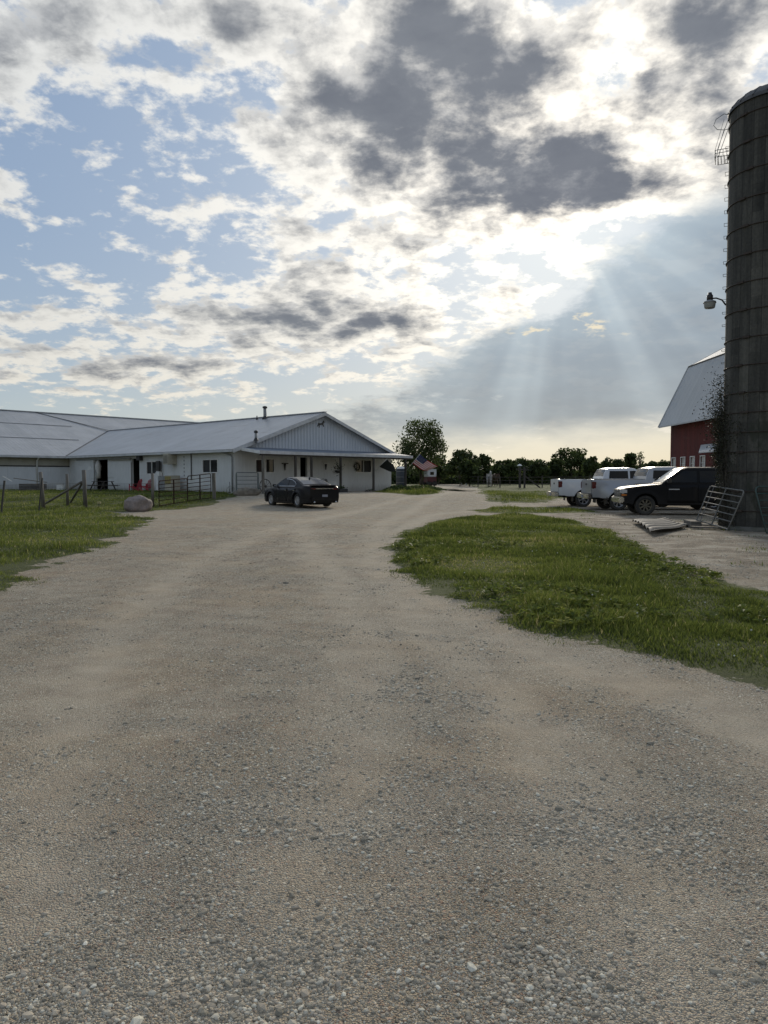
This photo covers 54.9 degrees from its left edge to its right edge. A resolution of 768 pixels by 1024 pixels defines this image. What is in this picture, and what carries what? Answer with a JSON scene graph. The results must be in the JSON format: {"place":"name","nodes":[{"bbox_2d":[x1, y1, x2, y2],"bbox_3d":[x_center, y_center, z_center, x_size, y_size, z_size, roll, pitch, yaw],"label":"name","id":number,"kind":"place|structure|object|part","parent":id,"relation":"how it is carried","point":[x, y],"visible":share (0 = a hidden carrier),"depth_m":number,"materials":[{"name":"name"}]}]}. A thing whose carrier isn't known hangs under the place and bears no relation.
{"place":"outdoors","nodes":[
{"label":"outdoors","id":0,"kind":"place"},
{"bbox_2d":[0,484,767,1023],"bbox_3d":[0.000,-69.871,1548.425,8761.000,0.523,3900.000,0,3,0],"label":"ground","id":1,"kind":"structure","parent":0,"point":[116,660],"depth_m":4.00,"materials":[{"name":"grey gravel"}]},
{"bbox_2d":[3,476,46,489],"bbox_3d":[-27.823,-2.245,57.298,3.222,1.117,0.810,0,3,-8],"label":"board pile","id":2,"kind":"object","parent":1,"relation":"on","point":[28,487],"visible":0.88,"depth_m":57.00,"materials":[{"name":"grey wood"}]},
{"bbox_2d":[56,484,64,489],"bbox_3d":[-25.675,-1.951,58.718,0.520,0.500,0.440,0,3,0],"label":"storage box","id":3,"kind":"object","parent":1,"relation":"on","point":[60,486],"visible":0.8,"depth_m":58.52,"materials":[{"name":"white plastic"}]},
{"bbox_2d":[0,470,150,512],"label":"pasture fence","id":4,"kind":"object","parent":1,"relation":"on","point":[42,499],"visible":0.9,"depth_m":34.76,"materials":[{"name":"brown wood"}]},
{"bbox_2d":[86,481,116,490],"bbox_3d":[-21.317,-1.950,56.120,1.900,0.781,1.700,2,3,38],"label":"picnic table","id":5,"kind":"object","parent":1,"relation":"on","point":[102,482],"visible":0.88,"depth_m":55.89,"materials":[{"name":"brown wood"}]},
{"bbox_2d":[0,488,234,594],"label":"lawn grass","id":6,"kind":"structure","parent":1,"relation":"on","point":[21,524],"depth_m":25.10,"materials":[{"name":"green plant"}]},
{"bbox_2d":[129,479,142,490],"bbox_3d":[-18.519,-2.015,55.288,0.915,0.945,0.800,0,3,8],"label":"adirondack chair","id":7,"kind":"object","parent":1,"relation":"on","point":[139,484],"visible":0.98,"depth_m":55.16,"materials":[{"name":"red plastic"}]},
{"bbox_2d":[124,495,152,511],"bbox_3d":[-10.868,-0.389,32.711,1.212,0.726,0.942,-1,3,-11],"label":"boulder","id":8,"kind":"object","parent":1,"relation":"on","point":[139,503],"visible":1,"depth_m":32.40,"materials":[{"name":"grey stone"}]},
{"bbox_2d":[140,479,150,489],"bbox_3d":[-18.198,-2.092,56.912,0.916,0.945,0.800,1,3,25],"label":"adirondack chair","id":9,"kind":"object","parent":1,"relation":"on","point":[148,485],"visible":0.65,"depth_m":56.76,"materials":[{"name":"red plastic"}]},
{"bbox_2d":[151,473,153,506],"bbox_3d":[-11.267,-1.038,36.024,0.136,1.720,0.143,0,3,0],"label":"gate post","id":10,"kind":"object","parent":1,"relation":"on","point":[152,487],"visible":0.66,"depth_m":35.97,"materials":[{"name":"brown wood"}]},
{"bbox_2d":[165,475,179,490],"bbox_3d":[-15.361,-2.107,53.701,0.851,1.086,0.780,2,4,42],"label":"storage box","id":11,"kind":"object","parent":1,"relation":"on","point":[168,477],"visible":0.71,"depth_m":53.41,"materials":[{"name":"beige metal"}]},
{"bbox_2d":[158,478,187,505],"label":"tube gate","id":12,"kind":"structure","parent":1,"relation":"on","point":[173,490],"depth_m":37.72,"materials":[{"name":"grey metal"}]},
{"bbox_2d":[187,473,210,500],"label":"tube gate","id":13,"kind":"structure","parent":1,"relation":"on","point":[199,486],"depth_m":40.63,"materials":[{"name":"grey metal"}]},
{"bbox_2d":[0,406,412,493],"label":"stable building","id":14,"kind":"structure","parent":1,"relation":"on","point":[54,448],"depth_m":58.92,"materials":[{"name":"white metal"}]},
{"bbox_2d":[75,460,94,489],"bbox_3d":[-25.947,-3.158,64.062,3.477,2.682,0.075,2,4,42],"label":"sliding door","id":15,"kind":"structure","parent":14,"relation":"in","point":[88,465],"depth_m":63.81,"materials":[{"name":"white metal"}]},
{"bbox_2d":[95,460,101,477],"bbox_3d":[-24.063,-3.589,62.339,0.559,1.498,0.532,2,4,42],"label":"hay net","id":16,"kind":"object","parent":14,"relation":"hanging from","point":[98,466],"visible":1,"depth_m":62.17,"materials":[{"name":"white fabric"}]},
{"bbox_2d":[108,459,131,489],"bbox_3d":[-21.489,-2.979,60.066,3.700,2.599,0.070,2,4,42],"label":"sliding door","id":17,"kind":"structure","parent":14,"relation":"in","point":[118,472],"depth_m":59.98,"materials":[{"name":"white metal"}]},
{"bbox_2d":[146,461,156,474],"bbox_3d":[-17.844,-3.398,56.903,1.509,1.030,0.100,2,4,42],"label":"window","id":18,"kind":"structure","parent":14,"relation":"in","point":[150,465],"depth_m":57.06,"materials":[{"name":"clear glass"}]},
{"bbox_2d":[202,459,217,472],"bbox_3d":[-12.146,-3.211,51.775,1.870,0.992,0.100,2,4,42],"label":"window","id":19,"kind":"structure","parent":14,"relation":"in","point":[210,465],"depth_m":51.75,"materials":[{"name":"white glass"}]},
{"bbox_2d":[255,459,261,472],"bbox_3d":[-8.690,-3.201,51.496,0.090,0.973,0.709,2,4,42],"label":"window","id":20,"kind":"structure","parent":14,"relation":"in","point":[258,466],"depth_m":51.48,"materials":[{"name":"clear glass"}]},
{"bbox_2d":[265,458,274,472],"bbox_3d":[-8.050,-3.262,52.204,0.090,1.020,0.860,2,4,42],"label":"window","id":21,"kind":"structure","parent":14,"relation":"in","point":[269,463],"depth_m":52.22,"materials":[{"name":"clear glass"}]},
{"bbox_2d":[331,460,343,473],"bbox_3d":[-3.266,-3.298,53.489,1.058,1.460,0.911,1,3,25],"label":"hanging basket","id":22,"kind":"object","parent":14,"relation":"hanging from","point":[339,470],"visible":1,"depth_m":53.41,"materials":[{"name":"green plant"}]},
{"bbox_2d":[353,461,360,470],"bbox_3d":[-2.139,-3.623,58.611,0.343,0.795,0.819,2,4,42],"label":"wreath","id":23,"kind":"object","parent":14,"relation":"attached to","point":[356,462],"visible":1,"depth_m":58.61,"materials":[{"name":"green plant"}]},
{"bbox_2d":[355,459,371,472],"bbox_3d":[-1.651,-3.666,59.309,0.100,1.060,1.883,2,4,42],"label":"window","id":24,"kind":"structure","parent":14,"relation":"in","point":[365,465],"depth_m":59.43,"materials":[{"name":"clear glass"}]},
{"bbox_2d":[378,459,395,471],"bbox_3d":[0.160,-3.650,57.844,1.745,1.022,0.747,0,3,-7],"label":"dark flag","id":25,"kind":"object","parent":14,"relation":"attached to","point":[386,464],"visible":0.98,"depth_m":57.95,"materials":[{"name":"black fabric"}]},
{"bbox_2d":[407,453,436,470],"bbox_3d":[3.130,-4.037,59.886,2.544,1.448,0.884,0,3,0],"label":"american flag","id":26,"kind":"object","parent":14,"relation":"attached to","point":[422,462],"visible":1,"depth_m":59.99,"materials":[{"name":"multicoloured fabric"}]},
{"bbox_2d":[212,473,215,498],"bbox_3d":[-9.782,-1.476,42.566,0.194,1.535,0.170,0,3,0],"label":"gate post","id":27,"kind":"object","parent":1,"relation":"on","point":[213,486],"visible":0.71,"depth_m":42.49,"materials":[{"name":"grey wood"}]},
{"bbox_2d":[233,487,260,495],"bbox_3d":[-8.549,-1.282,46.251,1.758,0.533,0.736,0,3,-9],"label":"log planter","id":28,"kind":"object","parent":1,"relation":"on","point":[244,491],"visible":1,"depth_m":45.96,"materials":[{"name":"grey stone"}]},
{"bbox_2d":[236,472,258,489],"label":"tube gate","id":29,"kind":"structure","parent":1,"relation":"on","point":[257,476],"depth_m":49.36,"materials":[{"name":"grey metal"}]},
{"bbox_2d":[259,479,271,491],"bbox_3d":[-7.933,-1.715,49.541,0.176,1.012,1.008,2,4,42],"label":"wagon wheel","id":30,"kind":"object","parent":1,"relation":"on","point":[265,485],"visible":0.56,"depth_m":49.51,"materials":[{"name":"brown wood"}]},
{"bbox_2d":[264,477,338,506],"bbox_3d":[-4.261,-1.042,37.511,2.200,1.490,4.960,-2,3,-36],"label":"parked sedan","id":31,"kind":"object","parent":1,"relation":"on","point":[298,491],"visible":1,"depth_m":36.07,"materials":[{"name":"black paint"}]},
{"bbox_3d":[-5.128,-0.869,37.123,0.055,0.641,1.060,-2,3,-36],"label":"door","id":32,"kind":"part","parent":31,"relation":"part of","materials":[{"name":"black paint"}]},
{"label":"side window","id":33,"kind":"part","parent":31,"relation":"part of","materials":[{"name":"black glass"}]},
{"bbox_3d":[-4.561,-0.833,36.342,0.055,0.641,0.810,-2,3,-36],"label":"door","id":34,"kind":"part","parent":31,"relation":"part of","materials":[{"name":"black paint"}]},
{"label":"side window","id":35,"kind":"part","parent":31,"relation":"part of","materials":[{"name":"black glass"}]},
{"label":"rear window","id":36,"kind":"part","parent":31,"relation":"part of","materials":[{"name":"grey glass"}]},
{"bbox_2d":[338,485,347,491],"bbox_3d":[-3.028,-1.678,53.649,0.530,0.708,1.002,2,4,42],"label":"planter box","id":37,"kind":"object","parent":1,"relation":"on","point":[343,489],"visible":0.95,"depth_m":53.58,"materials":[{"name":"black plastic"}]},
{"bbox_2d":[382,485,411,491],"bbox_3d":[1.019,-1.747,54.522,2.550,0.582,2.273,0,3,0],"label":"weed clump","id":38,"kind":"object","parent":1,"relation":"on","point":[396,487],"visible":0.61,"depth_m":54.14,"materials":[{"name":"green plant"}]},
{"bbox_2d":[396,466,403,486],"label":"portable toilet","id":39,"kind":"object","parent":1,"relation":"on","point":[400,475],"visible":0.67,"depth_m":65.95,"materials":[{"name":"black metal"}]},
{"bbox_2d":[374,484,440,494],"bbox_3d":[2.150,-2.029,60.720,5.414,0.687,28.879,0,3,4],"label":"weed patch","id":40,"kind":"object","parent":1,"relation":"on","point":[419,491],"visible":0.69,"depth_m":50.30,"materials":[{"name":"green plant"}]},
{"bbox_2d":[391,418,448,484],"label":"broadleaf tree","id":41,"kind":"object","parent":1,"relation":"on","point":[435,445],"visible":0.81,"depth_m":98.33,"materials":[{"name":"green plant"}]},
{"bbox_2d":[408,485,446,490],"bbox_3d":[3.051,-2.004,61.051,4.446,0.516,3.885,0,3,0],"label":"weed clump","id":42,"kind":"object","parent":1,"relation":"on","point":[428,486],"visible":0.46,"depth_m":60.56,"materials":[{"name":"green plant"}]},
{"bbox_2d":[423,469,436,485],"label":"livestock trailer","id":43,"kind":"object","parent":1,"relation":"on","point":[430,477],"visible":0.88,"depth_m":97.59,"materials":[{"name":"red paint"}]},
{"bbox_2d":[433,454,450,483],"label":"broadleaf tree","id":44,"kind":"object","parent":1,"relation":"on","point":[440,475],"visible":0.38,"depth_m":117.23,"materials":[{"name":"green plant"}]},
{"bbox_2d":[441,448,480,484],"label":"broadleaf tree","id":45,"kind":"object","parent":1,"relation":"on","point":[451,468],"visible":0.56,"depth_m":111.23,"materials":[{"name":"green plant"}]},
{"bbox_2d":[457,458,484,486],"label":"bush","id":46,"kind":"object","parent":1,"relation":"on","point":[469,472],"visible":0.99,"depth_m":95.03,"materials":[{"name":"green plant"}]},
{"bbox_2d":[477,453,495,482],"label":"broadleaf tree","id":47,"kind":"object","parent":1,"relation":"on","point":[486,461],"visible":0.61,"depth_m":120.74,"materials":[{"name":"green plant"}]},
{"bbox_2d":[486,471,491,485],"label":"horse","id":48,"kind":"object","parent":1,"relation":"on","point":[489,475],"visible":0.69,"depth_m":94.27},
{"bbox_2d":[489,474,499,485],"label":"horse","id":49,"kind":"object","parent":1,"relation":"on","point":[495,476],"visible":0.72,"depth_m":95.62},
{"bbox_2d":[487,460,508,483],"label":"broadleaf tree","id":50,"kind":"object","parent":1,"relation":"on","point":[494,470],"visible":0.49,"depth_m":119.05,"materials":[{"name":"green plant"}]},
{"bbox_2d":[497,458,522,484],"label":"broadleaf tree","id":51,"kind":"object","parent":1,"relation":"on","point":[509,468],"visible":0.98,"depth_m":110.98,"materials":[{"name":"green plant"}]},
{"bbox_2d":[391,465,645,483],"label":"undergrowth","id":52,"kind":"object","parent":1,"relation":"on","point":[413,478],"visible":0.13,"depth_m":124.29,"materials":[{"name":"green plant"}]},
{"bbox_2d":[514,457,530,481],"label":"broadleaf tree","id":53,"kind":"object","parent":1,"relation":"on","point":[523,462],"visible":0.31,"depth_m":123.94,"materials":[{"name":"green plant"}]},
{"bbox_2d":[460,475,590,487],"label":"paddock fence","id":54,"kind":"object","parent":1,"relation":"on","point":[500,480],"visible":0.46,"depth_m":89.84,"materials":[{"name":"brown wood"}]},
{"bbox_2d":[516,467,539,487],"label":"paddock gateway","id":55,"kind":"object","parent":1,"relation":"on","point":[524,469],"visible":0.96,"depth_m":87.98,"materials":[{"name":"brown wood"}]},
{"bbox_2d":[526,459,550,483],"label":"broadleaf tree","id":56,"kind":"object","parent":1,"relation":"on","point":[538,469],"visible":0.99,"depth_m":113.98,"materials":[{"name":"green plant"}]},
{"bbox_2d":[546,458,564,478],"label":"broadleaf tree","id":57,"kind":"object","parent":1,"relation":"on","point":[557,470],"visible":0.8,"depth_m":117.39,"materials":[{"name":"green plant"}]},
{"bbox_2d":[551,447,587,475],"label":"broadleaf tree","id":58,"kind":"object","parent":1,"relation":"on","point":[577,457],"visible":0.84,"depth_m":124.02,"materials":[{"name":"green plant"}]},
{"bbox_2d":[581,456,602,478],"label":"broadleaf tree","id":59,"kind":"object","parent":1,"relation":"on","point":[590,466],"visible":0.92,"depth_m":111.40,"materials":[{"name":"green plant"}]},
{"bbox_2d":[433,527,751,656],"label":"clover heads","id":60,"kind":"object","parent":1,"relation":"on","point":[620,586],"visible":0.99,"depth_m":9.59,"materials":[{"name":"white plant"}]},
{"bbox_2d":[547,467,665,506],"bbox_3d":[11.969,-1.299,38.461,6.652,2.030,2.520,0,3,0],"label":"parked pickup","id":61,"kind":"object","parent":1,"relation":"on","point":[570,489],"visible":0.4,"depth_m":37.54,"materials":[{"name":"white paint"}]},
{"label":"rear window","id":62,"kind":"part","parent":61,"relation":"part of","materials":[{"name":"grey glass"}]},
{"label":"side window","id":63,"kind":"part","parent":61,"relation":"part of","materials":[{"name":"black glass"}]},
{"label":"side window","id":64,"kind":"part","parent":61,"relation":"part of","materials":[{"name":"black glass"}]},
{"bbox_2d":[599,456,613,467],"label":"broadleaf tree","id":65,"kind":"object","parent":1,"relation":"on","point":[605,463],"visible":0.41,"depth_m":123.06,"materials":[{"name":"green plant"}]},
{"bbox_2d":[610,459,625,467],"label":"broadleaf tree","id":66,"kind":"object","parent":1,"relation":"on","point":[617,463],"visible":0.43,"depth_m":126.87,"materials":[{"name":"green plant"}]},
{"bbox_2d":[623,452,636,468],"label":"broadleaf tree","id":67,"kind":"object","parent":1,"relation":"on","point":[629,458],"visible":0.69,"depth_m":120.90,"materials":[{"name":"green plant"}]},
{"bbox_2d":[632,451,644,468],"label":"broadleaf tree","id":68,"kind":"object","parent":1,"relation":"on","point":[640,461],"visible":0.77,"depth_m":119.68,"materials":[{"name":"green plant"}]},
{"bbox_2d":[577,467,716,509],"bbox_3d":[12.784,-1.126,34.865,6.912,2.030,2.520,0,3,0],"label":"parked pickup","id":69,"kind":"object","parent":1,"relation":"on","point":[600,492],"visible":0.34,"depth_m":33.94,"materials":[{"name":"silver metal"}]},
{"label":"rear window","id":70,"kind":"part","parent":69,"relation":"part of","materials":[{"name":"grey glass"}]},
{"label":"side window","id":71,"kind":"part","parent":69,"relation":"part of","materials":[{"name":"black glass"}]},
{"bbox_2d":[641,460,657,467],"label":"broadleaf tree","id":72,"kind":"object","parent":1,"relation":"on","point":[651,463],"visible":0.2,"depth_m":116.84,"materials":[{"name":"green plant"}]},
{"bbox_2d":[632,517,684,531],"bbox_3d":[8.297,0.346,22.262,1.289,0.184,7.565,1,3,14],"label":"metal sheet","id":73,"kind":"object","parent":1,"relation":"on","point":[651,525],"visible":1,"depth_m":21.61,"materials":[{"name":"grey metal"}]},
{"bbox_2d":[657,459,669,466],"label":"broadleaf tree","id":74,"kind":"object","parent":1,"relation":"on","point":[662,463],"visible":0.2,"depth_m":122.87,"materials":[{"name":"green plant"}]},
{"bbox_2d":[611,466,718,514],"bbox_3d":[12.483,-0.870,30.038,6.000,1.955,2.420,0,3,8],"label":"parked pickup","id":75,"kind":"object","parent":1,"relation":"on","point":[684,486],"visible":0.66,"depth_m":29.24,"materials":[{"name":"black paint"}]},
{"bbox_3d":[11.767,-0.707,29.150,1.140,0.691,0.055,0,3,8],"label":"door","id":76,"kind":"part","parent":75,"relation":"part of","materials":[{"name":"black paint"}]},
{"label":"side window","id":77,"kind":"part","parent":75,"relation":"part of","materials":[{"name":"black glass"}]},
{"bbox_3d":[12.698,-0.701,29.020,0.680,0.691,0.055,0,3,8],"label":"door","id":78,"kind":"part","parent":75,"relation":"part of","materials":[{"name":"black paint"}]},
{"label":"side window","id":79,"kind":"part","parent":75,"relation":"part of","materials":[{"name":"black glass"}]},
{"bbox_2d":[568,506,767,565],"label":"yard tufts","id":80,"kind":"object","parent":1,"relation":"on","point":[688,533],"visible":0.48,"depth_m":20.86,"materials":[{"name":"green plant"}]},
{"bbox_2d":[683,519,701,527],"bbox_3d":[9.347,0.355,22.403,0.300,0.194,1.130,0,3,10],"label":"board stack","id":81,"kind":"object","parent":1,"relation":"on","point":[693,523],"visible":0.81,"depth_m":22.02,"materials":[{"name":"grey wood"}]},
{"bbox_2d":[679,523,717,525],"bbox_3d":[9.777,0.392,22.607,1.500,0.046,0.280,1,2,-9],"label":"board","id":82,"kind":"object","parent":1,"relation":"on","point":[702,524],"visible":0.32,"depth_m":22.48,"materials":[{"name":"wood"}]},
{"bbox_2d":[690,526,725,528],"bbox_3d":[9.409,0.448,21.289,1.100,0.046,0.280,2,3,7],"label":"board","id":83,"kind":"object","parent":1,"relation":"on","point":[708,527],"visible":0.76,"depth_m":21.18,"materials":[{"name":"grey wood"}]},
{"bbox_2d":[696,486,743,529],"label":"tube gate","id":84,"kind":"structure","parent":1,"relation":"on","point":[719,505],"depth_m":21.28,"materials":[{"name":"grey metal"}]},
{"bbox_2d":[713,84,767,531],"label":"stave silo","id":85,"kind":"object","parent":1,"relation":"on","point":[746,338],"visible":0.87,"depth_m":20.46,"materials":[{"name":"concrete"}]},
{"bbox_2d":[703,292,725,308],"bbox_3d":[9.603,-6.149,21.560,0.674,0.465,0.356,-1,3,-27],"label":"yard lamp","id":86,"kind":"object","parent":85,"relation":"attached to","point":[709,303],"visible":1,"depth_m":21.41,"materials":[{"name":"black metal"}]},
{"bbox_2d":[692,366,751,526],"bbox_3d":[9.764,-1.837,21.661,1.447,4.795,2.544,1,3,14],"label":"climbing vine","id":87,"kind":"object","parent":85,"relation":"attached to","point":[719,448],"visible":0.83,"depth_m":21.41,"materials":[{"name":"green plant"}]},
{"bbox_2d":[755,486,767,533],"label":"tube gate","id":88,"kind":"structure","parent":1,"relation":"on","point":[756,493],"depth_m":19.85,"materials":[{"name":"grey metal"}]},
{"bbox_2d":[0,0,767,470],"label":"sky","id":89,"kind":"structure","parent":0,"point":[500,223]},
{"bbox_2d":[475,489,566,502],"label":"field grass","id":90,"kind":"structure","parent":0,"point":[506,495],"depth_m":50.49,"materials":[{"name":"green plant"}]},
{"bbox_2d":[475,504,601,512],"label":"grass strip","id":91,"kind":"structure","parent":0,"point":[515,508],"depth_m":33.06,"materials":[{"name":"green plant"}]},
{"bbox_2d":[384,512,767,684],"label":"island grass","id":92,"kind":"structure","parent":0,"point":[567,568],"depth_m":9.87,"materials":[{"name":"green plant"}]},
{"bbox_2d":[658,347,724,467],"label":"red barn","id":93,"kind":"structure","parent":0,"point":[689,445],"depth_m":46.60,"materials":[{"name":"wood"}]},
{"bbox_2d":[671,457,675,466],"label":"window","id":94,"kind":"structure","parent":93,"relation":"in","point":[674,458],"depth_m":49.31,"materials":[{"name":"white glass"}]},
{"bbox_2d":[680,457,685,465],"bbox_3d":[19.320,-3.115,47.755,0.120,0.900,0.741,0,3,0],"label":"window","id":95,"kind":"structure","parent":93,"relation":"in","point":[683,458],"depth_m":47.83,"materials":[{"name":"white wood"}]},
{"bbox_2d":[690,456,694,466],"bbox_3d":[19.320,-3.047,46.281,0.120,0.900,0.702,0,3,0],"label":"window","id":96,"kind":"structure","parent":93,"relation":"in","point":[693,457],"depth_m":46.35,"materials":[{"name":"white wood"}]},
{"bbox_2d":[700,455,705,466],"bbox_3d":[19.320,-2.978,44.789,0.120,0.900,0.735,0,3,0],"label":"window","id":97,"kind":"structure","parent":93,"relation":"in","point":[703,456],"depth_m":44.84,"materials":[{"name":"white wood"}]}
]}

